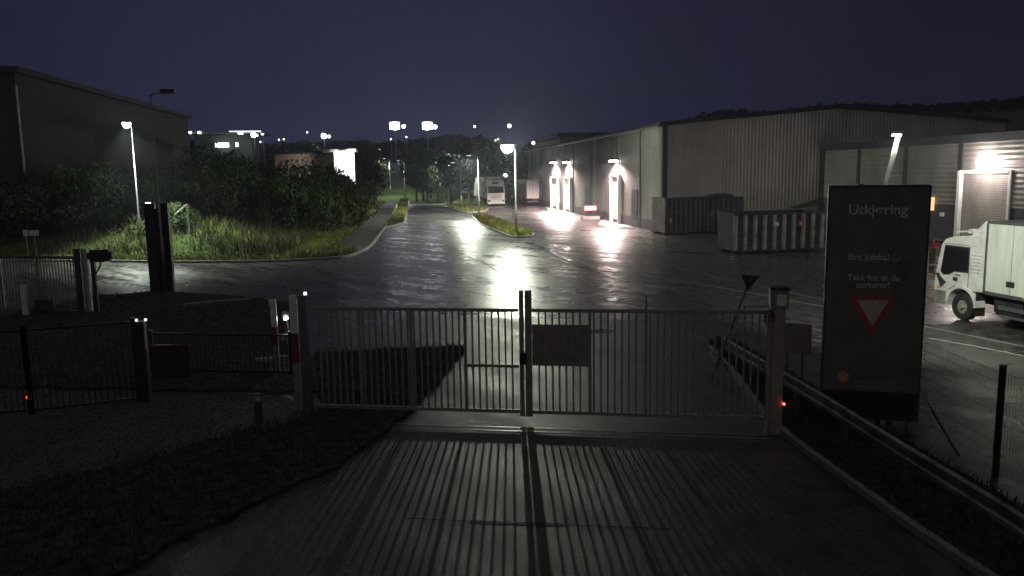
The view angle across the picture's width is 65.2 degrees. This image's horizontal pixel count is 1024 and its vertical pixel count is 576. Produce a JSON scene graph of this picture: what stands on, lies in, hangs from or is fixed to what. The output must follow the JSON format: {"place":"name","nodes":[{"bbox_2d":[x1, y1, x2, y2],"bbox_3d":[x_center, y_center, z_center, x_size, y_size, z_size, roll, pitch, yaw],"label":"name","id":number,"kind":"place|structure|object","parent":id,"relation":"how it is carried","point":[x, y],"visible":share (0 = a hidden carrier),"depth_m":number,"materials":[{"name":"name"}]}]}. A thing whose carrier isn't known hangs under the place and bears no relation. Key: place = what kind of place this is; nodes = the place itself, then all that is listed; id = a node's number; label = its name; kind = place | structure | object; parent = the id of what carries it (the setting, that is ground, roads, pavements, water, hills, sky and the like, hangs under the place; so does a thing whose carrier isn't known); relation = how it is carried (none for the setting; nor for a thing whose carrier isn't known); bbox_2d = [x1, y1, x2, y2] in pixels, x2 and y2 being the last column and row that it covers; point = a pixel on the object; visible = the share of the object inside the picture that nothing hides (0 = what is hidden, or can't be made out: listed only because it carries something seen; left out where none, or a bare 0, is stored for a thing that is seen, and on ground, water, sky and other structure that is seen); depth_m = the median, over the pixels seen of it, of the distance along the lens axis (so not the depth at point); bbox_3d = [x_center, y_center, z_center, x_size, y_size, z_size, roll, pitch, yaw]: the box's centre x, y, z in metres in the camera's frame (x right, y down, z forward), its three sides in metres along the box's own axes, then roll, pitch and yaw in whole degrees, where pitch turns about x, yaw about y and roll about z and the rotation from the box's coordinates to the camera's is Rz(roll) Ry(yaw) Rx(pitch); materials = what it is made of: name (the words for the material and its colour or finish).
{"place":"outdoors","nodes":[
{"label":"outdoors","id":0,"kind":"place"},
{"bbox_2d":[0,291,318,393],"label":"soil verge","id":1,"kind":"structure","parent":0,"point":[267,381],"depth_m":24.35,"materials":[{"name":"brown soil"}]},
{"bbox_2d":[19,285,29,314],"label":"gate post","id":2,"kind":"object","parent":1,"relation":"on","point":[24,295],"visible":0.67,"depth_m":29.75,"materials":[{"name":"grey metal"}]},
{"bbox_2d":[0,255,78,312],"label":"metal fence","id":3,"kind":"object","parent":1,"relation":"on","point":[38,281],"visible":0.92,"depth_m":30.31,"materials":[{"name":"metal"}]},
{"bbox_2d":[34,300,53,312],"bbox_3d":[-17.644,0.758,30.179,0.640,0.600,0.076,-2,8,-7],"label":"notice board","id":4,"kind":"object","parent":1,"relation":"on","point":[43,305],"visible":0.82,"depth_m":30.14,"materials":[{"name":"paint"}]},
{"bbox_2d":[72,249,86,313],"bbox_3d":[-16.133,-0.176,29.894,0.240,2.580,0.240,-2,8,-7],"label":"gate post","id":5,"kind":"object","parent":1,"relation":"on","point":[79,277],"visible":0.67,"depth_m":29.80,"materials":[{"name":"grey metal"}]},
{"bbox_2d":[20,317,140,414],"bbox_3d":[-9.420,1.724,17.575,2.228,2.000,0.112,-5,9,-24],"label":"metal fence","id":6,"kind":"object","parent":1,"relation":"on","point":[27,369],"visible":0.97,"depth_m":17.51,"materials":[{"name":"black metal"}]},
{"bbox_2d":[81,248,93,311],"bbox_3d":[-16.049,-0.210,30.233,0.220,2.550,0.220,-2,8,-7],"label":"gate post","id":7,"kind":"object","parent":1,"relation":"on","point":[87,283],"visible":0.67,"depth_m":30.16,"materials":[{"name":"grey metal"}]},
{"bbox_2d":[86,249,113,311],"bbox_3d":[-15.411,-0.214,30.118,0.880,2.470,0.400,-2,8,-7],"label":"camera post","id":8,"kind":"object","parent":1,"relation":"on","point":[98,255],"visible":0.96,"depth_m":29.94,"materials":[{"name":"black metal"}]},
{"bbox_2d":[143,202,175,291],"bbox_3d":[-15.510,-1.761,35.201,1.041,3.992,0.264,-1,8,0],"label":"pylon sign","id":9,"kind":"object","parent":1,"relation":"on","point":[151,219],"visible":0.86,"depth_m":35.12,"materials":[{"name":"black plastic"}]},
{"bbox_2d":[149,89,175,292],"bbox_3d":[-14.828,-4.082,34.635,1.075,8.826,0.240,-3,8,-13],"label":"street lamp","id":10,"kind":"object","parent":1,"relation":"on","point":[167,91],"visible":0.95,"depth_m":34.51,"materials":[{"name":"metal"}]},
{"bbox_2d":[151,344,191,378],"bbox_3d":[-8.498,1.848,19.957,0.925,0.900,0.070,-1,8,-3],"label":"red board","id":11,"kind":"object","parent":1,"relation":"on","point":[171,360],"visible":0.93,"depth_m":19.96,"materials":[{"name":"paint"}]},
{"bbox_2d":[148,330,292,373],"bbox_3d":[-7.456,1.681,20.471,3.893,1.200,0.110,0,8,8],"label":"metal fence","id":12,"kind":"object","parent":1,"relation":"on","point":[150,335],"visible":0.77,"depth_m":20.42,"materials":[{"name":"black metal"}]},
{"bbox_2d":[183,298,288,361],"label":"kerb","id":13,"kind":"structure","parent":1,"relation":"on","point":[231,300],"depth_m":31.59,"materials":[{"name":"concrete"}]},
{"bbox_2d":[268,299,279,370],"bbox_3d":[-6.073,1.257,20.456,0.175,1.940,0.168,-2,8,-7],"label":"marker post","id":14,"kind":"object","parent":1,"relation":"on","point":[273,313],"visible":0.92,"depth_m":20.37,"materials":[{"name":"metal"}]},
{"bbox_2d":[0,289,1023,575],"bbox_3d":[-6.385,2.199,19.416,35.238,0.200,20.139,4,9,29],"label":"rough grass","id":15,"kind":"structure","parent":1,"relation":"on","point":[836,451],"depth_m":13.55,"materials":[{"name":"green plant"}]},
{"bbox_2d":[819,184,931,424],"bbox_3d":[7.002,0.365,15.517,1.798,4.748,0.162,1,8,15],"label":"exit sign","id":16,"kind":"object","parent":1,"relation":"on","point":[876,259],"visible":1,"depth_m":15.42,"materials":[{"name":"black metal"}]},
{"bbox_2d":[0,187,382,262],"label":"grass bank","id":17,"kind":"structure","parent":0,"point":[184,238],"depth_m":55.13,"materials":[{"name":"green plant"}]},
{"bbox_2d":[0,169,45,222],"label":"bush","id":18,"kind":"object","parent":17,"relation":"on","point":[6,178],"visible":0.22,"depth_m":58.90,"materials":[{"name":"green plant"}]},
{"bbox_2d":[0,179,54,242],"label":"bush","id":19,"kind":"object","parent":17,"relation":"on","point":[27,211],"visible":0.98,"depth_m":55.55,"materials":[{"name":"green plant"}]},
{"bbox_2d":[40,163,93,219],"bbox_3d":[-32.505,-7.013,59.841,4.218,4.605,5.550,0,8,5],"label":"bush","id":20,"kind":"object","parent":17,"relation":"on","point":[67,182],"visible":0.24,"depth_m":58.27,"materials":[{"name":"green plant"}]},
{"bbox_2d":[48,198,99,236],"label":"bush","id":21,"kind":"object","parent":17,"relation":"on","point":[76,217],"visible":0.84,"depth_m":55.34,"materials":[{"name":"green plant"}]},
{"bbox_2d":[45,161,130,231],"bbox_3d":[-30.208,-6.313,57.069,6.230,5.576,4.261,3,9,24],"label":"bush","id":22,"kind":"object","parent":17,"relation":"on","point":[74,191],"visible":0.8,"depth_m":56.01,"materials":[{"name":"green plant"}]},
{"bbox_2d":[53,158,129,191],"bbox_3d":[-31.875,-7.908,60.962,5.966,4.236,4.081,1,8,14],"label":"bush","id":23,"kind":"object","parent":17,"relation":"on","point":[76,166],"visible":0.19,"depth_m":60.25,"materials":[{"name":"green plant"}]},
{"bbox_2d":[71,190,138,230],"bbox_3d":[-29.025,-5.425,56.971,3.261,3.474,4.768,2,9,17],"label":"bush","id":24,"kind":"object","parent":17,"relation":"on","point":[106,215],"visible":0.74,"depth_m":56.35,"materials":[{"name":"green plant"}]},
{"bbox_2d":[94,173,153,202],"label":"bush","id":25,"kind":"object","parent":17,"relation":"on","point":[124,180],"visible":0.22,"depth_m":58.03,"materials":[{"name":"green plant"}]},
{"bbox_2d":[109,213,145,239],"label":"bush","id":26,"kind":"object","parent":17,"relation":"on","point":[134,225],"visible":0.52,"depth_m":55.86,"materials":[{"name":"green plant"}]},
{"bbox_2d":[120,121,141,244],"bbox_3d":[-25.196,-6.643,53.199,0.540,8.756,0.888,0,8,9],"label":"street lamp","id":27,"kind":"object","parent":17,"relation":"on","point":[126,124],"visible":0.97,"depth_m":53.41,"materials":[{"name":"metal"}]},
{"bbox_2d":[103,189,161,223],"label":"bush","id":28,"kind":"object","parent":17,"relation":"on","point":[133,206],"visible":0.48,"depth_m":57.10,"materials":[{"name":"green plant"}]},
{"bbox_2d":[126,166,186,200],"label":"bush","id":29,"kind":"object","parent":17,"relation":"on","point":[149,174],"visible":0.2,"depth_m":61.33,"materials":[{"name":"green plant"}]},
{"bbox_2d":[138,183,179,206],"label":"bush","id":30,"kind":"object","parent":17,"relation":"on","point":[165,199],"visible":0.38,"depth_m":58.11,"materials":[{"name":"green plant"}]},
{"bbox_2d":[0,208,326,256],"bbox_3d":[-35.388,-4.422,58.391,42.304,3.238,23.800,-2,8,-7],"label":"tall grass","id":31,"kind":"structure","parent":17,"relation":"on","point":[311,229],"depth_m":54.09,"materials":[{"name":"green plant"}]},
{"bbox_2d":[137,173,216,213],"bbox_3d":[-25.027,-6.764,59.339,5.619,3.467,3.714,1,8,11],"label":"bush","id":32,"kind":"object","parent":17,"relation":"on","point":[187,194],"visible":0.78,"depth_m":58.90,"materials":[{"name":"green plant"}]},
{"bbox_2d":[152,157,207,198],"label":"bush","id":33,"kind":"object","parent":17,"relation":"on","point":[188,168],"visible":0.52,"depth_m":64.28,"materials":[{"name":"green plant"}]},
{"bbox_2d":[169,201,198,231],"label":"bush","id":34,"kind":"object","parent":17,"relation":"on","point":[175,220],"visible":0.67,"depth_m":55.50,"materials":[{"name":"green plant"}]},
{"bbox_2d":[176,140,246,183],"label":"bush","id":35,"kind":"object","parent":17,"relation":"on","point":[214,158],"visible":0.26,"depth_m":69.05,"materials":[{"name":"green plant"}]},
{"bbox_2d":[190,164,245,219],"bbox_3d":[-22.613,-7.277,61.840,4.218,4.558,5.550,0,8,6],"label":"bush","id":36,"kind":"object","parent":17,"relation":"on","point":[212,186],"visible":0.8,"depth_m":60.79,"materials":[{"name":"green plant"}]},
{"bbox_2d":[209,151,265,222],"bbox_3d":[-21.664,-7.635,63.289,4.261,6.306,6.230,-4,9,-23],"label":"bush","id":37,"kind":"object","parent":17,"relation":"on","point":[248,187],"visible":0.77,"depth_m":62.67,"materials":[{"name":"green plant"}]},
{"bbox_2d":[254,159,296,221],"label":"bush","id":38,"kind":"object","parent":17,"relation":"on","point":[279,170],"visible":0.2,"depth_m":72.79,"materials":[{"name":"green plant"}]},
{"bbox_2d":[253,176,307,229],"bbox_3d":[-18.537,-6.452,63.843,4.759,4.914,3.809,0,8,6],"label":"bush","id":39,"kind":"object","parent":17,"relation":"on","point":[286,212],"visible":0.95,"depth_m":63.45,"materials":[{"name":"green plant"}]},
{"bbox_2d":[198,201,385,245],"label":"grass","id":40,"kind":"structure","parent":17,"relation":"on","point":[339,235],"depth_m":63.31,"materials":[{"name":"green plant"}]},
{"bbox_2d":[271,184,338,230],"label":"bush","id":41,"kind":"object","parent":17,"relation":"on","point":[308,208],"visible":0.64,"depth_m":65.15,"materials":[{"name":"green plant"}]},
{"bbox_2d":[274,151,335,224],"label":"bush","id":42,"kind":"object","parent":17,"relation":"on","point":[316,178],"visible":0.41,"depth_m":72.66,"materials":[{"name":"green plant"}]},
{"bbox_2d":[270,149,357,181],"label":"house","id":43,"kind":"structure","parent":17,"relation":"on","point":[344,158],"depth_m":110.52,"materials":[{"name":"white paint"}]},
{"bbox_2d":[304,185,362,232],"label":"bush","id":44,"kind":"object","parent":17,"relation":"on","point":[335,218],"visible":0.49,"depth_m":67.46,"materials":[{"name":"green plant"}]},
{"bbox_2d":[318,181,367,226],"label":"bush","id":45,"kind":"object","parent":17,"relation":"on","point":[352,199],"visible":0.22,"depth_m":76.50,"materials":[{"name":"green plant"}]},
{"bbox_2d":[337,181,377,226],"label":"bush","id":46,"kind":"object","parent":17,"relation":"on","point":[365,209],"visible":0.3,"depth_m":77.16,"materials":[{"name":"green plant"}]},
{"bbox_2d":[348,174,381,213],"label":"bush","id":47,"kind":"object","parent":17,"relation":"on","point":[370,192],"visible":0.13,"depth_m":90.51,"materials":[{"name":"green plant"}]},
{"bbox_2d":[357,162,386,204],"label":"tree","id":48,"kind":"object","parent":17,"relation":"on","point":[374,173],"visible":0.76,"depth_m":122.80,"materials":[{"name":"green plant"}]},
{"bbox_2d":[341,203,396,250],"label":"foot path","id":49,"kind":"structure","parent":0,"point":[366,233],"depth_m":76.02,"materials":[{"name":"concrete"}]},
{"bbox_2d":[445,199,486,211],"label":"grass island","id":50,"kind":"structure","parent":0,"point":[471,208],"depth_m":124.06,"materials":[{"name":"green plant"}]},
{"bbox_2d":[294,197,532,257],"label":"grass","id":51,"kind":"structure","parent":50,"relation":"on","point":[326,249],"depth_m":71.17,"materials":[{"name":"green plant"}]},
{"bbox_2d":[431,153,473,203],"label":"tree","id":52,"kind":"object","parent":50,"relation":"on","point":[446,168],"visible":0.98,"depth_m":133.06,"materials":[{"name":"green plant"}]},
{"bbox_2d":[453,153,483,201],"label":"tree","id":53,"kind":"object","parent":50,"relation":"on","point":[474,173],"visible":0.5,"depth_m":137.66,"materials":[{"name":"green plant"}]},
{"bbox_2d":[498,143,516,232],"bbox_3d":[-0.214,-7.677,63.239,1.399,7.351,0.960,-6,10,-34],"label":"street lamp","id":54,"kind":"object","parent":50,"relation":"on","point":[506,147],"visible":0.97,"depth_m":63.12,"materials":[{"name":"metal"}]},
{"bbox_2d":[0,202,1023,575],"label":"asphalt yard","id":55,"kind":"structure","parent":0,"point":[416,260],"depth_m":34.95,"materials":[{"name":"grey asphalt"}]},
{"bbox_2d":[0,66,191,181],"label":"warehouse","id":56,"kind":"structure","parent":55,"relation":"on","point":[46,121],"depth_m":74.34,"materials":[{"name":"metal cladding"},{"name":"painted steel"}]},
{"bbox_2d":[0,389,315,488],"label":"gravel patch","id":57,"kind":"object","parent":55,"relation":"on","point":[216,415],"visible":0.64,"depth_m":16.36,"materials":[{"name":"grey gravel"}]},
{"bbox_2d":[0,330,27,413],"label":"metal fence","id":58,"kind":"object","parent":57,"relation":"on","point":[12,410],"visible":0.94,"depth_m":17.09,"materials":[{"name":"black metal"}]},
{"bbox_2d":[135,319,152,401],"bbox_3d":[-8.314,1.634,18.084,0.260,1.900,0.200,-2,8,-7],"label":"fence post","id":59,"kind":"object","parent":57,"relation":"on","point":[143,359],"visible":1,"depth_m":18.01,"materials":[{"name":"black metal"}]},
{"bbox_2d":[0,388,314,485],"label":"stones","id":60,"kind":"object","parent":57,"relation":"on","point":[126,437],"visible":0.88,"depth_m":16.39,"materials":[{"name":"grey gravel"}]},
{"bbox_2d":[253,393,262,422],"bbox_3d":[-5.217,2.469,16.451,0.160,0.610,0.160,-2,8,-7],"label":"bollard lamp","id":61,"kind":"object","parent":57,"relation":"on","point":[258,411],"visible":1,"depth_m":16.40,"materials":[{"name":"metal"}]},
{"bbox_2d":[289,295,302,410],"bbox_3d":[-4.615,1.412,17.098,0.150,2.540,0.150,-2,8,-7],"label":"marker post","id":62,"kind":"object","parent":57,"relation":"on","point":[295,346],"visible":0.98,"depth_m":17.03,"materials":[{"name":"metal"}]},
{"bbox_2d":[296,292,313,411],"bbox_3d":[-4.386,1.396,17.005,0.200,2.650,0.200,0,8,8],"label":"gate post","id":63,"kind":"object","parent":57,"relation":"on","point":[305,351],"visible":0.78,"depth_m":16.93,"materials":[{"name":"metal"}]},
{"bbox_2d":[311,290,526,415],"bbox_3d":[-1.935,1.324,16.489,4.515,2.600,0.150,0,8,8],"label":"gate leaf","id":64,"kind":"object","parent":63,"relation":"attached to","point":[412,360],"visible":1,"depth_m":16.51,"materials":[{"name":"paint"}]},
{"bbox_2d":[3,201,408,262],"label":"kerb","id":65,"kind":"structure","parent":55,"relation":"on","point":[299,259],"depth_m":48.50,"materials":[{"name":"concrete"}]},
{"bbox_2d":[473,177,506,205],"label":"articulated lorry","id":66,"kind":"object","parent":55,"relation":"on","point":[492,190],"visible":0.93,"depth_m":124.65,"materials":[{"name":"white paint"}]},
{"bbox_2d":[516,179,538,204],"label":"box trailer","id":67,"kind":"object","parent":55,"relation":"on","point":[527,190],"visible":0.62,"depth_m":124.52,"materials":[{"name":"white paint"}]},
{"bbox_2d":[394,242,713,434],"bbox_3d":[1.979,-0.249,36.682,10.487,0.001,43.308,-1,8,-2],"label":"tar seam","id":68,"kind":"object","parent":55,"relation":"on","point":[576,262],"visible":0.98,"depth_m":40.95,"materials":[{"name":"black asphalt"}]},
{"bbox_2d":[651,196,705,233],"bbox_3d":[13.433,-5.908,64.687,3.651,2.900,2.462,-3,8,-16],"label":"waste container","id":69,"kind":"object","parent":55,"relation":"on","point":[678,215],"visible":0.97,"depth_m":63.66,"materials":[{"name":"grey metal"}]},
{"bbox_2d":[704,196,743,231],"bbox_3d":[16.943,-6.101,65.813,3.440,2.850,2.462,-3,8,-13],"label":"waste container","id":70,"kind":"object","parent":55,"relation":"on","point":[714,206],"visible":0.49,"depth_m":64.54,"materials":[{"name":"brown metal"}]},
{"bbox_2d":[525,104,1010,232],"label":"warehouse","id":71,"kind":"structure","parent":55,"relation":"on","point":[765,160],"depth_m":65.86,"materials":[{"name":"painted corrugated metal cladding"},{"name":"concrete"}]},
{"bbox_2d":[631,189,637,223],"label":"door","id":72,"kind":"structure","parent":71,"relation":"in","point":[634,192],"depth_m":72.45,"materials":[{"name":"metal"}]},
{"bbox_2d":[716,209,824,252],"bbox_3d":[15.965,-3.528,49.497,5.927,2.420,2.462,-2,8,-10],"label":"skip container","id":73,"kind":"object","parent":55,"relation":"on","point":[768,231],"visible":1,"depth_m":48.45,"materials":[{"name":"metal"}]},
{"bbox_2d":[602,267,1023,355],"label":"road marking","id":74,"kind":"object","parent":55,"relation":"on","point":[822,306],"visible":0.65,"depth_m":24.89,"materials":[{"name":"paint"}]},
{"bbox_2d":[883,131,903,184],"bbox_3d":[8.924,-0.929,20.065,1.438,5.891,0.256,-1,8,-2],"label":"street lamp","id":75,"kind":"object","parent":55,"relation":"on","point":[897,134],"visible":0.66,"depth_m":19.72,"materials":[{"name":"grey metal"}]},
{"bbox_2d":[820,130,1023,243],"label":"warehouse","id":76,"kind":"structure","parent":55,"relation":"on","point":[975,181],"depth_m":50.19,"materials":[{"name":"painted corrugated metal cladding"},{"name":"concrete"}]},
{"bbox_2d":[960,173,1008,235],"bbox_3d":[27.907,-4.543,47.372,0.084,4.448,3.785,-2,8,-7],"label":"shutter door","id":77,"kind":"structure","parent":76,"relation":"in","point":[984,195],"depth_m":47.43,"materials":[{"name":"white metal"}]},
{"bbox_2d":[928,219,1023,321],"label":"box truck","id":78,"kind":"object","parent":55,"relation":"on","point":[979,268],"visible":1,"depth_m":25.23,"materials":[{"name":"white paint"}]},
{"bbox_2d":[0,0,1023,151],"label":"sky","id":79,"kind":"structure","parent":0,"point":[344,70],"materials":[{"name":"blue"}]},
{"bbox_2d":[229,316,934,575],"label":"block paving","id":80,"kind":"structure","parent":0,"point":[778,505],"depth_m":12.54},
{"bbox_2d":[413,518,666,528],"bbox_3d":[0.339,3.389,11.496,3.855,0.001,0.101,0,8,7],"label":"drain channel","id":81,"kind":"object","parent":80,"relation":"on","point":[518,523],"visible":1,"depth_m":11.52,"materials":[{"name":"grey metal"}]},
{"bbox_2d":[391,423,771,438],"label":"gate track","id":82,"kind":"structure","parent":80,"relation":"on","point":[585,429],"depth_m":15.56,"materials":[{"name":"metal"}]},
{"bbox_2d":[710,274,759,377],"bbox_3d":[5.309,0.941,19.025,1.103,2.586,0.329,1,8,14],"label":"give way sign","id":83,"kind":"object","parent":80,"relation":"on","point":[750,280],"visible":0.93,"depth_m":18.86,"materials":[{"name":"metal"}]},
{"bbox_2d":[764,286,790,434],"bbox_3d":[4.946,1.401,15.105,0.461,2.880,0.322,0,8,8],"label":"gate post","id":84,"kind":"object","parent":80,"relation":"on","point":[778,304],"visible":0.97,"depth_m":15.01,"materials":[{"name":"metal"}]},
{"bbox_2d":[524,290,769,419],"bbox_3d":[2.618,1.341,15.856,4.736,2.600,0.100,0,8,8],"label":"gate leaf","id":85,"kind":"object","parent":84,"relation":"attached to","point":[553,345],"visible":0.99,"depth_m":15.92,"materials":[{"name":"paint"}]},
{"bbox_2d":[190,108,1023,204],"bbox_3d":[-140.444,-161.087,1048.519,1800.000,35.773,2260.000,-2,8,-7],"label":"ground","id":86,"kind":"structure","parent":0,"point":[1016,117],"depth_m":186.12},
{"bbox_2d":[189,131,270,172],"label":"canopy building","id":87,"kind":"structure","parent":86,"relation":"on","point":[242,142],"depth_m":199.83,"materials":[{"name":"white metal"}]},
{"bbox_2d":[354,145,372,182],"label":"tree","id":88,"kind":"object","parent":86,"relation":"on","point":[363,158],"visible":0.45,"depth_m":160.81,"materials":[{"name":"green plant"}]},
{"bbox_2d":[400,164,424,201],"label":"tree","id":89,"kind":"object","parent":86,"relation":"on","point":[411,173],"visible":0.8,"depth_m":147.65,"materials":[{"name":"green plant"}]},
{"bbox_2d":[415,169,434,201],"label":"tree","id":90,"kind":"object","parent":86,"relation":"on","point":[420,186],"visible":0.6,"depth_m":146.09,"materials":[{"name":"green plant"}]},
{"bbox_2d":[414,147,447,197],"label":"tree","id":91,"kind":"object","parent":86,"relation":"on","point":[425,158],"visible":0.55,"depth_m":160.75,"materials":[{"name":"green plant"}]},
{"bbox_2d":[423,165,451,202],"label":"tree","id":92,"kind":"object","parent":86,"relation":"on","point":[432,182],"visible":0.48,"depth_m":139.95,"materials":[{"name":"green plant"}]},
{"bbox_2d":[452,133,499,157],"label":"tree","id":93,"kind":"object","parent":86,"relation":"on","point":[481,139],"visible":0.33,"depth_m":166.07,"materials":[{"name":"green plant"}]},
{"bbox_2d":[466,142,505,178],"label":"tree","id":94,"kind":"object","parent":86,"relation":"on","point":[486,156],"visible":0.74,"depth_m":141.75,"materials":[{"name":"green plant"}]},
{"bbox_2d":[482,155,513,187],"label":"tree","id":95,"kind":"object","parent":86,"relation":"on","point":[509,167],"visible":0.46,"depth_m":147.41,"materials":[{"name":"green plant"}]},
{"bbox_2d":[497,168,514,199],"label":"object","id":96,"kind":"structure","parent":86,"relation":"on","point":[510,191],"depth_m":148.90,"materials":[{"name":"plant"}]},
{"bbox_2d":[509,152,527,198],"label":"warehouse","id":97,"kind":"structure","parent":86,"relation":"on","point":[521,167],"depth_m":151.49,"materials":[{"name":"grey metal"}]},
{"bbox_2d":[531,132,608,147],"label":"warehouse","id":98,"kind":"structure","parent":86,"relation":"on","point":[554,138],"depth_m":147.93,"materials":[{"name":"metal"}]},
{"bbox_2d":[189,95,1023,178],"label":"distant woods","id":99,"kind":"object","parent":86,"relation":"on","point":[443,142],"visible":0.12,"depth_m":257.58,"materials":[{"name":"green plant"}]},
{"bbox_2d":[711,339,1023,575],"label":"soil verge","id":100,"kind":"structure","parent":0,"point":[948,508],"depth_m":12.23,"materials":[{"name":"brown soil"}]},
{"bbox_2d":[784,323,811,398],"bbox_3d":[6.100,1.611,17.185,0.610,1.737,0.082,4,9,29],"label":"back board","id":101,"kind":"object","parent":100,"relation":"on","point":[798,338],"visible":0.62,"depth_m":17.07,"materials":[{"name":"paint"}]},
{"bbox_2d":[706,343,998,575],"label":"kerb","id":102,"kind":"structure","parent":100,"relation":"on","point":[948,550],"depth_m":11.83,"materials":[{"name":"concrete"}]},
{"bbox_2d":[716,335,1023,543],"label":"guard rail","id":103,"kind":"object","parent":100,"relation":"on","point":[991,507],"visible":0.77,"depth_m":12.34,"materials":[{"name":"metal"}]},
{"bbox_2d":[783,310,1023,485],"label":"fence","id":104,"kind":"object","parent":100,"relation":"on","point":[998,421],"visible":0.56,"depth_m":13.54,"materials":[{"name":"metal"}]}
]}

